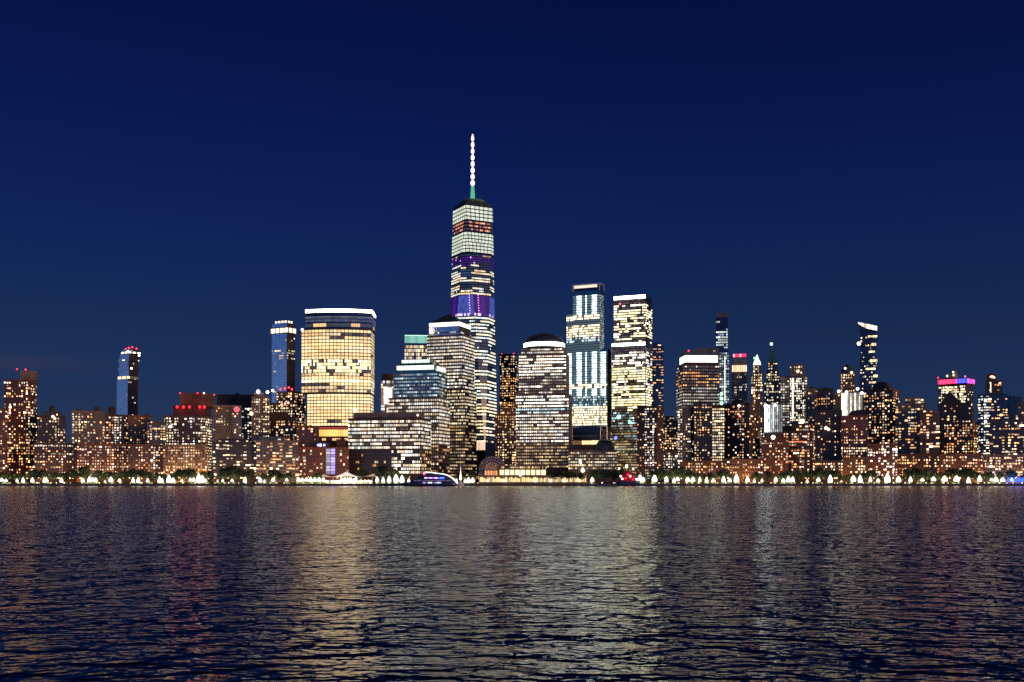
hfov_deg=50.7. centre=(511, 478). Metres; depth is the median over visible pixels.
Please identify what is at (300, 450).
window pane
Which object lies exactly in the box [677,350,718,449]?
office tower
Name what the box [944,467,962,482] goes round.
tree
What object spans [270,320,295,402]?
glass tower
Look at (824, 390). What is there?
window pane
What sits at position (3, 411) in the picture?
window pane
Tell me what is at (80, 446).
window pane
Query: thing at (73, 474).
tree
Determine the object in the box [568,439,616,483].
domed annex
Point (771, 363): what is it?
window pane
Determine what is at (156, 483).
hedge
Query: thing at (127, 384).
glass tower
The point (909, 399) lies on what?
window pane
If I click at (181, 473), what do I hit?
tree
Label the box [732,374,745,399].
window pane
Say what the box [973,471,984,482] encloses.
tree
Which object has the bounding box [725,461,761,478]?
window pane
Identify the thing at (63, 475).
tree
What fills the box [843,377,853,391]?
window pane
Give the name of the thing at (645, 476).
tree
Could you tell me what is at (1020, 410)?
apartment block
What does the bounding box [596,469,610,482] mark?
tree
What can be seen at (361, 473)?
tree
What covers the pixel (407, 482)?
hedge
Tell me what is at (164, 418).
window pane
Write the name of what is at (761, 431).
stone block
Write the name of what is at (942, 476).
tree
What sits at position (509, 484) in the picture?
sea wall
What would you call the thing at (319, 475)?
tree
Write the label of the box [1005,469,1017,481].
tree
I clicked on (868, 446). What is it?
window pane
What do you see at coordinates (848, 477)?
tree
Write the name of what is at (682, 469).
tree
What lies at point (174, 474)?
tree
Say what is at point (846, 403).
office block
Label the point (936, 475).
tree
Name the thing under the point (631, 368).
office tower
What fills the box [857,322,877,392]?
glass tower
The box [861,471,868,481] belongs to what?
tree
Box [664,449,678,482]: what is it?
apartment block
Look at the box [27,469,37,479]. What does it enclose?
tree
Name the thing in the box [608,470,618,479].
tree
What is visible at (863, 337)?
window pane
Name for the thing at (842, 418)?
window pane
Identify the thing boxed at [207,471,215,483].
tree
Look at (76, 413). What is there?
window pane
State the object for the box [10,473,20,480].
tree
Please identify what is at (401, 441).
office block
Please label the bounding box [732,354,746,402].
stone tower
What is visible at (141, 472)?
tree
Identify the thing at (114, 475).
tree
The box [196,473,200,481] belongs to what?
street lamp
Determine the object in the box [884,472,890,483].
street lamp
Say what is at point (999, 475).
tree
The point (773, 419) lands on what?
office block
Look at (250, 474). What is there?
tree
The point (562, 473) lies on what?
tree
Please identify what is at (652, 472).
tree
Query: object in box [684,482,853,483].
hedge
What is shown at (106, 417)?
window pane
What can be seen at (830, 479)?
street lamp
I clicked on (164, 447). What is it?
window pane
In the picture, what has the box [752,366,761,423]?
window pane
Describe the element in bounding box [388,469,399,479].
tree
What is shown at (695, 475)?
tree
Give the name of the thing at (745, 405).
window pane
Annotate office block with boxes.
[213,405,241,441]
[217,393,253,441]
[348,409,430,483]
[381,374,392,411]
[607,427,611,439]
[694,348,718,363]
[713,406,724,459]
[764,404,782,437]
[817,387,832,409]
[833,387,863,415]
[1008,395,1021,419]
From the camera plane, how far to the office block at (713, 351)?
1698.64 m
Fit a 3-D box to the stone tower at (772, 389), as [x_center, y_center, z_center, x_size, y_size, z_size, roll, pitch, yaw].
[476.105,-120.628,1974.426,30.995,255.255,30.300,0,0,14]
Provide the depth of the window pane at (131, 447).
1359.41 m
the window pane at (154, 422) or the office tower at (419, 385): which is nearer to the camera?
the window pane at (154, 422)
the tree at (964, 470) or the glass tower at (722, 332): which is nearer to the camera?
the tree at (964, 470)
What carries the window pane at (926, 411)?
in the apartment block at (929, 431)
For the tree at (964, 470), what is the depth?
1313.62 m
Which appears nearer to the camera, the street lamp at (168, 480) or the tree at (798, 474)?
the street lamp at (168, 480)
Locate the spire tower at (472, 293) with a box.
[451,134,496,482]
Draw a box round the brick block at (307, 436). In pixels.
[296,425,318,446]
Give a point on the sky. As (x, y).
(181, 180)
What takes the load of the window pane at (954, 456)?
in the row house at (962, 461)
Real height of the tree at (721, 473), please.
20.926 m
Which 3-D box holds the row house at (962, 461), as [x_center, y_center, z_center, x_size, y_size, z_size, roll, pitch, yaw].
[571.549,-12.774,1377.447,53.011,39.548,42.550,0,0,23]
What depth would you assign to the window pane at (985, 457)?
1356.09 m
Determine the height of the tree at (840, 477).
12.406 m
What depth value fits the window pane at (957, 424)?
1422.91 m
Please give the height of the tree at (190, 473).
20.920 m
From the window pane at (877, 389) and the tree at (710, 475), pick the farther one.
the window pane at (877, 389)
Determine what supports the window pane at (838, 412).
in the apartment tower at (827, 434)
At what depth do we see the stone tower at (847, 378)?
1820.34 m
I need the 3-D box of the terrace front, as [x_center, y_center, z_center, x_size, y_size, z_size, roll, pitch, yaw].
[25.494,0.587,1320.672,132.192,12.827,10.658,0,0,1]
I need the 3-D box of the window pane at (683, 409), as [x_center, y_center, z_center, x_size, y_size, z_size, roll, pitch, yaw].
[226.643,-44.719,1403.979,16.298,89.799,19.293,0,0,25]
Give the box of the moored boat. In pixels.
[616,464,639,484]
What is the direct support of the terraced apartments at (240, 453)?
on the ground
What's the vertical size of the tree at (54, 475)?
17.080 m
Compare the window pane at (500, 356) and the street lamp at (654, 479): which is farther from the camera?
the window pane at (500, 356)
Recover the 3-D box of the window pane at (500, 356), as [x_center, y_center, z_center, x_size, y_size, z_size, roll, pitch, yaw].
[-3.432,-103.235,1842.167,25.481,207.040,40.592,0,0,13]
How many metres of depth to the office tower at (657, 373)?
1799.40 m
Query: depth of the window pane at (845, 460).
1358.41 m
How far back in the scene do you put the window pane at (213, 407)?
1478.87 m
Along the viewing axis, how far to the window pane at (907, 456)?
1354.44 m
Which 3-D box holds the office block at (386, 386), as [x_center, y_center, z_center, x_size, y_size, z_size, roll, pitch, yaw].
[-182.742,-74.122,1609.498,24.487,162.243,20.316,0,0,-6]
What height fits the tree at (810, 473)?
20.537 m
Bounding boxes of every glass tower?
[117,346,140,414]
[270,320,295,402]
[716,313,728,405]
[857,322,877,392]
[978,373,1008,454]
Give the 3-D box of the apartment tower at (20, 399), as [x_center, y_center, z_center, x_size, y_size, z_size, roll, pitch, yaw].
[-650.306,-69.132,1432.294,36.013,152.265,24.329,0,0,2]
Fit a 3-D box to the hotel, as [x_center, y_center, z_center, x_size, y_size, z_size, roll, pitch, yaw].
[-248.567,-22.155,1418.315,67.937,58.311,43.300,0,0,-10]
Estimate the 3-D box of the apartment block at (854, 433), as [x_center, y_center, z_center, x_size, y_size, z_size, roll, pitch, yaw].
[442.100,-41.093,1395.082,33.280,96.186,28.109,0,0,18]
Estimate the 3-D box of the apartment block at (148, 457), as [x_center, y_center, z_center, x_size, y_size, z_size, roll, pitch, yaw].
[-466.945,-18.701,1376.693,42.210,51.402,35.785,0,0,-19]
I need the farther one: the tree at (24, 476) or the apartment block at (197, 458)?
the apartment block at (197, 458)
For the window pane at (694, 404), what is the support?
in the apartment tower at (703, 430)
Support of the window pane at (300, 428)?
in the brick block at (307, 436)
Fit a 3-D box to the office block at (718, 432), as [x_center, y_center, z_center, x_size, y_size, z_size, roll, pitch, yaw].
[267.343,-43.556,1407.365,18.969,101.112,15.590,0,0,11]
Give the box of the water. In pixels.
[0,486,1023,681]
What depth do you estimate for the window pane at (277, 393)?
1526.74 m
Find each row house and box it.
[683,459,723,483]
[722,458,762,482]
[812,459,842,482]
[841,457,868,483]
[867,443,897,482]
[898,453,939,482]
[940,453,982,482]
[983,454,1023,482]
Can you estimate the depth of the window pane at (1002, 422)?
1402.90 m
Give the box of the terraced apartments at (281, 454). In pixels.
[256,436,298,482]
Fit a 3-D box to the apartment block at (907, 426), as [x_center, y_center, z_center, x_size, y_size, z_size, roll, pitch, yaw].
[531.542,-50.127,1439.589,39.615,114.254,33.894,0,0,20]
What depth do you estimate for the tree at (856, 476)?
1313.50 m
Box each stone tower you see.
[250,389,273,441]
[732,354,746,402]
[751,355,762,425]
[764,343,779,403]
[780,364,806,430]
[841,364,854,392]
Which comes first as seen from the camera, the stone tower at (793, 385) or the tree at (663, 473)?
the tree at (663, 473)
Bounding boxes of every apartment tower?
[4,369,36,482]
[637,405,663,482]
[677,406,693,482]
[694,401,712,460]
[723,400,759,458]
[814,408,841,460]
[937,370,974,421]
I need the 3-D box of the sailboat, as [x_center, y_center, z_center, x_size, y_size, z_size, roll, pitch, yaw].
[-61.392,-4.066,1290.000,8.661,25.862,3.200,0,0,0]
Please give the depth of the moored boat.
1293.45 m
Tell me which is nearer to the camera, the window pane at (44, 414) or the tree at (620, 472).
the tree at (620, 472)
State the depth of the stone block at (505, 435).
1599.97 m
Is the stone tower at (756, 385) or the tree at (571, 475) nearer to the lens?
the tree at (571, 475)
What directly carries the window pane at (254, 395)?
in the stone tower at (260, 414)
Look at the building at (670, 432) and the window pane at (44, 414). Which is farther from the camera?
the building at (670, 432)
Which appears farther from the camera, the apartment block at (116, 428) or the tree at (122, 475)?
the apartment block at (116, 428)
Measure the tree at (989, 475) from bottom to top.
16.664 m
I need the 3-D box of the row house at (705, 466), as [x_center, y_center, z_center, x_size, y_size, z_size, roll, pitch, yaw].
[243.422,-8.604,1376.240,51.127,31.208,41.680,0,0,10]
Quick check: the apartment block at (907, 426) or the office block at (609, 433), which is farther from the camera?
the office block at (609, 433)
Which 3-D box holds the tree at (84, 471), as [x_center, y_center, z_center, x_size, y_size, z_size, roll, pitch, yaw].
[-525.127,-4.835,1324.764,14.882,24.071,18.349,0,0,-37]
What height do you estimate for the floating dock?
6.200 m
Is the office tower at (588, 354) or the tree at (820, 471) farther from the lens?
the office tower at (588, 354)
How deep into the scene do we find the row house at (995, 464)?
1356.82 m
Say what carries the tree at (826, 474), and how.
on the esplanade pavement
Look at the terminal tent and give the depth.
1311.36 m
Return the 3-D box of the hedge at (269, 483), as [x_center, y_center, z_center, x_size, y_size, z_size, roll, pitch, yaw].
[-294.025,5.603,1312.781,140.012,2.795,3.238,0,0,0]
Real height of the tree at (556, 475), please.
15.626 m
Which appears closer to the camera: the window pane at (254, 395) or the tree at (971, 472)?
the tree at (971, 472)
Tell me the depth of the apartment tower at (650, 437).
1390.07 m
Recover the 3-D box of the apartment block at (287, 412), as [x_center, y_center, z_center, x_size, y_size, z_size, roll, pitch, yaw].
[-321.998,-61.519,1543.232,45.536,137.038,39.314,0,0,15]
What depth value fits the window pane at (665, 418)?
1760.06 m
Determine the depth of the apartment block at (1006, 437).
1401.20 m
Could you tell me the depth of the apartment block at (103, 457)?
1366.12 m
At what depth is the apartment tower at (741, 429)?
1399.19 m
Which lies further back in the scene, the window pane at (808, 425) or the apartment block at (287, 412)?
the apartment block at (287, 412)
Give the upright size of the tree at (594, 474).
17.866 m
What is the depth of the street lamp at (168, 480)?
1303.83 m
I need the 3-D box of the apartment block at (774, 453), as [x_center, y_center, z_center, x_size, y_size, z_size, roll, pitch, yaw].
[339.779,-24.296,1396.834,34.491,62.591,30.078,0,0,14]
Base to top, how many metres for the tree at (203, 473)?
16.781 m
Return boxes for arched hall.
[478,456,504,483]
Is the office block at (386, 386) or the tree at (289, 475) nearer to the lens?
the tree at (289, 475)
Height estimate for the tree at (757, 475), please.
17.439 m
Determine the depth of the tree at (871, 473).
1314.93 m
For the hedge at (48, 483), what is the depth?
1311.69 m
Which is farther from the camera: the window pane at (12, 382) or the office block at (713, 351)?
the office block at (713, 351)
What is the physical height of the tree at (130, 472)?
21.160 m
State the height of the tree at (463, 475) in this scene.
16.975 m
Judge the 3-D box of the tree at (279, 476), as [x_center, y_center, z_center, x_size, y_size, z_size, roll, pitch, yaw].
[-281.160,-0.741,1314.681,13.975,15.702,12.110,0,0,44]
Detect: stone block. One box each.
[495,408,515,464]
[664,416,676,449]
[759,426,763,458]
[805,387,816,423]
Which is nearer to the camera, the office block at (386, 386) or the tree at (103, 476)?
the tree at (103, 476)
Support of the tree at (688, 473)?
on the esplanade pavement
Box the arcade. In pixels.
[497,465,546,474]
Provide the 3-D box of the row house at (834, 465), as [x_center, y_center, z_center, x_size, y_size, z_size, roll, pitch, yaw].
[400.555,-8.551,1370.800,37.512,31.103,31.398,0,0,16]
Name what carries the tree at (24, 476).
on the esplanade pavement
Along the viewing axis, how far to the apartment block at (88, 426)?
1430.08 m
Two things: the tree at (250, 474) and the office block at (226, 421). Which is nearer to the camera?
the tree at (250, 474)
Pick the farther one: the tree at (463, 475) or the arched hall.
the arched hall
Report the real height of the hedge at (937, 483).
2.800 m
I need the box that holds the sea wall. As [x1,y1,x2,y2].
[0,484,1023,485]
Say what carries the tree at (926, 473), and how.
on the esplanade pavement
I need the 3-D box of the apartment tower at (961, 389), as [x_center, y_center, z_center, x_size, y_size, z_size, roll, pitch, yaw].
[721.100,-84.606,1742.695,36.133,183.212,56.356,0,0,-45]
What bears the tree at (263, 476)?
on the esplanade pavement
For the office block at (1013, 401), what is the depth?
1660.15 m
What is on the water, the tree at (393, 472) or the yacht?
the yacht
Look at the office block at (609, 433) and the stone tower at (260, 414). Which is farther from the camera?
the office block at (609, 433)
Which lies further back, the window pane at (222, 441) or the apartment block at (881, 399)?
the apartment block at (881, 399)
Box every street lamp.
[166,475,170,482]
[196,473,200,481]
[652,474,656,483]
[734,473,738,483]
[828,474,832,482]
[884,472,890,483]
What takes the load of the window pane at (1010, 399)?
in the office block at (1013, 401)
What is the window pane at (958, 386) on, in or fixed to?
in the apartment tower at (961, 389)
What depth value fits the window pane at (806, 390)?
1720.13 m
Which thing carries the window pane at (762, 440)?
in the apartment block at (774, 453)
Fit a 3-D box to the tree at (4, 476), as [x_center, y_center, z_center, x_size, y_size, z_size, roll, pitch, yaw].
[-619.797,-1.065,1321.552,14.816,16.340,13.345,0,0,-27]
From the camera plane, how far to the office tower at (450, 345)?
1570.05 m
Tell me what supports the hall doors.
in the arched hall
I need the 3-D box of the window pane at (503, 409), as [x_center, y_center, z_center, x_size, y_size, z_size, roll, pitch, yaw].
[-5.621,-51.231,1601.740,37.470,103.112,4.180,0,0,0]
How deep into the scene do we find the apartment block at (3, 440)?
1391.96 m
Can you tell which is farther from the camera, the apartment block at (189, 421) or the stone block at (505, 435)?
the stone block at (505, 435)
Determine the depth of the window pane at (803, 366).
1759.20 m
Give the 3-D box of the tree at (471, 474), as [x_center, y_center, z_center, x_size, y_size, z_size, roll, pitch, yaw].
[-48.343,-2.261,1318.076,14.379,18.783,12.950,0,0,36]
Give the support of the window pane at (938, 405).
in the apartment block at (952, 407)
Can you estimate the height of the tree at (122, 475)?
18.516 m
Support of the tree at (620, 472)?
on the esplanade pavement
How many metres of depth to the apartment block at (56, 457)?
1362.02 m
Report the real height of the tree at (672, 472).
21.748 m
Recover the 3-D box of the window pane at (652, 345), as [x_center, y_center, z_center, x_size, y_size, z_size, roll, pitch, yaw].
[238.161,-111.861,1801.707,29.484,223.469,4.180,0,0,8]
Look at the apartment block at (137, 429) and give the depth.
1454.34 m
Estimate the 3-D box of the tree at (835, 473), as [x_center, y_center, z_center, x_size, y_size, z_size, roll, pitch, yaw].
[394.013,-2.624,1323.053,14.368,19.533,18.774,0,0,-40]
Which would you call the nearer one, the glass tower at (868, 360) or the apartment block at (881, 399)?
the apartment block at (881, 399)
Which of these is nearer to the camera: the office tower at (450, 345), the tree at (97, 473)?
the tree at (97, 473)
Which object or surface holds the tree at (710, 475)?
on the esplanade pavement
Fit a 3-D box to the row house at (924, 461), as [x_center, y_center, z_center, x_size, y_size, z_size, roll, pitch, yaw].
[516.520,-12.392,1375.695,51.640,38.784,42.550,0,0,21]
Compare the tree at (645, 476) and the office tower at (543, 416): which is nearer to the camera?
the tree at (645, 476)
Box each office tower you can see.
[301,309,375,446]
[388,359,449,476]
[404,335,427,359]
[427,314,476,482]
[498,353,518,413]
[516,334,571,474]
[567,283,611,449]
[611,295,651,473]
[652,343,664,418]
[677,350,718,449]
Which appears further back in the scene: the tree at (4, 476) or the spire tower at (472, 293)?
the spire tower at (472, 293)
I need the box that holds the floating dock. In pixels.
[572,483,666,485]
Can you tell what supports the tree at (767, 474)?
on the esplanade pavement
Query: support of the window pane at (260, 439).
in the terraced apartments at (281, 454)
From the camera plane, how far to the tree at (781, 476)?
1314.54 m
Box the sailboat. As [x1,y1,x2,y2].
[458,466,463,485]
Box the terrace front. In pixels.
[479,474,586,483]
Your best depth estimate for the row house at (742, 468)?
1355.55 m
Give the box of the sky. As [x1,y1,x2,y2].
[0,0,1023,479]
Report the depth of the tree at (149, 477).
1322.48 m
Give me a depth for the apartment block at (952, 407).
1501.88 m
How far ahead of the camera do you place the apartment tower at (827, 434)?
1400.14 m
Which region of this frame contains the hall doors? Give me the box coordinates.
[485,471,496,474]
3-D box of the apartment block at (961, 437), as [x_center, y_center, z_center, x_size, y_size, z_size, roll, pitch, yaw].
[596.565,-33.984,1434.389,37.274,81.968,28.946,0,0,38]
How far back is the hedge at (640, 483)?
1311.69 m
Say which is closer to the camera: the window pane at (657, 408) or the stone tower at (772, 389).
the window pane at (657, 408)
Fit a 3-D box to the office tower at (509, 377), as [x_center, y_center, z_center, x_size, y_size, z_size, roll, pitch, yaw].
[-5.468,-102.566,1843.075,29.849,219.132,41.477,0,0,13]
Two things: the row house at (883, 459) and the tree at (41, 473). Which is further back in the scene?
the row house at (883, 459)
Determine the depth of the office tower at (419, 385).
1512.15 m
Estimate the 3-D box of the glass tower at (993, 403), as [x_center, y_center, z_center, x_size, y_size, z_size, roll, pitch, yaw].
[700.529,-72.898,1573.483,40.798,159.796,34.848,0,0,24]
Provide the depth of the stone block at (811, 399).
1719.95 m
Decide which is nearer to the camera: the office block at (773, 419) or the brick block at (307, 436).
the brick block at (307, 436)
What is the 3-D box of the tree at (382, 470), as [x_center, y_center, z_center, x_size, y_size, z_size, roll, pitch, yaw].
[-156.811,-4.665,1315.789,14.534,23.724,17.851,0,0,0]
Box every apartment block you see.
[0,409,7,482]
[34,442,76,482]
[36,406,65,442]
[71,407,104,442]
[77,442,127,482]
[105,407,127,443]
[128,414,150,443]
[128,443,162,482]
[147,420,165,443]
[163,392,214,444]
[163,443,211,483]
[270,387,305,439]
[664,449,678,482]
[761,435,788,482]
[783,424,814,482]
[841,409,867,456]
[863,382,899,443]
[895,397,926,453]
[920,409,939,453]
[938,391,970,453]
[944,422,978,453]
[990,418,1023,454]
[1018,402,1023,418]
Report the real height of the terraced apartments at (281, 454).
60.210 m
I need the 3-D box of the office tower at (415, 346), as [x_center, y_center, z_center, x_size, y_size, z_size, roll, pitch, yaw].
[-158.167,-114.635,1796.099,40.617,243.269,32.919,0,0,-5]
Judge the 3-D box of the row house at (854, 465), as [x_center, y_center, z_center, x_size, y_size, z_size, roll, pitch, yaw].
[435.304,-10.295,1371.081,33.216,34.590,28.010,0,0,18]
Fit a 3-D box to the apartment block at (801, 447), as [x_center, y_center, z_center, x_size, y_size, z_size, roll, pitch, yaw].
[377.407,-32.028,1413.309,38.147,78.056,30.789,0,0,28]
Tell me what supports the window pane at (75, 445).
in the apartment block at (56, 457)
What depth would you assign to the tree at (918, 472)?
1311.72 m
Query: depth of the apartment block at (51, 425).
1405.55 m
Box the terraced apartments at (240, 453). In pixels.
[212,439,255,482]
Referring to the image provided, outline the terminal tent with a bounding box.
[322,472,374,483]
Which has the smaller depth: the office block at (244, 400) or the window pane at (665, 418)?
the office block at (244, 400)
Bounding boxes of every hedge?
[0,482,100,483]
[101,482,209,483]
[212,482,326,483]
[375,482,477,483]
[589,482,682,483]
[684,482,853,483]
[855,482,1022,483]
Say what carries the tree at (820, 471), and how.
on the esplanade pavement
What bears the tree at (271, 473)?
on the esplanade pavement
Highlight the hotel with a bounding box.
[299,439,348,483]
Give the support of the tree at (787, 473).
on the esplanade pavement
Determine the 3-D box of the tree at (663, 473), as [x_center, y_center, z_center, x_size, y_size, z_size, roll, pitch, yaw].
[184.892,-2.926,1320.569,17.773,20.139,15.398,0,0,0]
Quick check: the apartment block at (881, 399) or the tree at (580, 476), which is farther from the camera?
the apartment block at (881, 399)
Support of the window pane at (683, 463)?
in the row house at (705, 466)
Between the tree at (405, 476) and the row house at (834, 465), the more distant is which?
the row house at (834, 465)
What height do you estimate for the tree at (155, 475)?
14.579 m
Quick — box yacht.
[401,472,457,485]
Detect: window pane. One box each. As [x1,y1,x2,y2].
[0,411,6,475]
[4,382,36,477]
[35,445,75,478]
[37,414,64,442]
[72,413,103,441]
[77,446,127,478]
[106,417,127,442]
[129,447,161,477]
[133,418,147,442]
[147,422,164,441]
[163,447,211,478]
[164,418,211,444]
[213,407,240,440]
[213,441,255,477]
[252,395,268,441]
[257,439,297,477]
[270,393,304,437]
[297,428,317,445]
[300,450,347,477]
[496,409,515,462]
[500,356,517,408]
[638,408,663,478]
[652,345,663,405]
[665,418,675,448]
[678,409,693,466]
[683,463,719,478]
[694,404,711,460]
[724,405,759,457]
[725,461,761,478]
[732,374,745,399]
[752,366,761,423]
[762,440,787,478]
[764,363,779,403]
[786,425,814,478]
[790,366,803,425]
[806,390,815,422]
[815,412,840,460]
[819,390,831,409]
[841,418,866,456]
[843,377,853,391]
[845,460,867,478]
[860,337,876,391]
[864,389,897,443]
[868,446,896,478]
[895,399,925,453]
[899,456,938,477]
[921,411,938,452]
[938,405,969,453]
[939,386,973,405]
[941,456,981,478]
[944,424,978,453]
[978,382,1007,453]
[985,457,1022,478]
[991,422,1022,454]
[1010,399,1020,418]
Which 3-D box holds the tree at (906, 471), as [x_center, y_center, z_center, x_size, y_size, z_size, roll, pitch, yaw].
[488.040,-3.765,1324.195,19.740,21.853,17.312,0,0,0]
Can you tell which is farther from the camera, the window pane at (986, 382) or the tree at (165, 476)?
the window pane at (986, 382)
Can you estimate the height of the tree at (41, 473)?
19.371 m
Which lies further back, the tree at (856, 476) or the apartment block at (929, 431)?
the apartment block at (929, 431)
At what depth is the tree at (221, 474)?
1313.80 m
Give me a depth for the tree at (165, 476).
1322.27 m
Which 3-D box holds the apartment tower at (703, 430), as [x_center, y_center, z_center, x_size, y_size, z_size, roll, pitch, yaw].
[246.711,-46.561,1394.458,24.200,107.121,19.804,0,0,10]
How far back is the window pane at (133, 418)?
1454.87 m
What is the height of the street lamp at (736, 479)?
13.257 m
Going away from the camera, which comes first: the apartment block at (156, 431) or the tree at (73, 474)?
the tree at (73, 474)
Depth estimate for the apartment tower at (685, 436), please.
1396.23 m
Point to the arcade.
(522, 469)
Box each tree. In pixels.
[0,471,11,480]
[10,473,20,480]
[21,473,27,480]
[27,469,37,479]
[37,469,47,481]
[48,471,58,481]
[58,471,68,481]
[67,468,79,482]
[78,465,90,482]
[87,470,102,479]
[99,472,109,481]
[108,471,117,482]
[117,470,127,481]
[127,467,136,480]
[134,468,148,481]
[144,472,153,481]
[153,473,161,482]
[161,474,167,482]
[167,472,179,480]
[175,469,186,480]
[183,467,196,481]
[200,471,207,479]
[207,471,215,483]
[218,467,228,479]
[222,465,238,482]
[235,467,245,481]
[245,470,254,482]
[259,472,266,480]
[267,468,280,482]
[275,472,287,480]
[285,472,292,481]
[316,472,323,482]
[356,468,368,479]
[377,465,388,478]
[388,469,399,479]
[402,473,409,480]
[455,471,465,479]
[467,470,476,482]
[550,472,559,479]
[558,470,567,478]
[564,471,575,483]
[578,472,583,480]
[590,470,599,482]
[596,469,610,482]
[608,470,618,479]
[615,467,625,478]
[641,473,648,482]
[647,468,659,482]
[658,468,668,482]
[666,467,678,482]
[675,466,686,482]
[680,470,692,478]
[691,472,702,481]
[707,472,717,482]
[715,468,730,478]
[750,470,761,482]
[764,470,772,482]
[775,472,786,480]
[783,471,792,479]
[792,469,805,481]
[805,469,815,482]
[814,467,824,477]
[822,470,830,480]
[828,470,841,481]
[838,475,845,480]
[844,474,851,482]
[851,472,859,479]
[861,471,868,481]
[866,470,876,478]
[903,467,915,481]
[909,467,923,481]
[918,468,931,482]
[929,472,939,479]
[939,472,947,481]
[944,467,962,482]
[957,467,968,482]
[963,467,978,481]
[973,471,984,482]
[984,471,994,482]
[996,472,1004,481]
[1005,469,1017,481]
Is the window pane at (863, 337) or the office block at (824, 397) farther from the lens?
the window pane at (863, 337)
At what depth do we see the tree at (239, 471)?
1320.35 m
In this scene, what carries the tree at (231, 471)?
on the esplanade pavement
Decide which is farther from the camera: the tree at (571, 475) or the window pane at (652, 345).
the window pane at (652, 345)
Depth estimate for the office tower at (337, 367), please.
1492.31 m

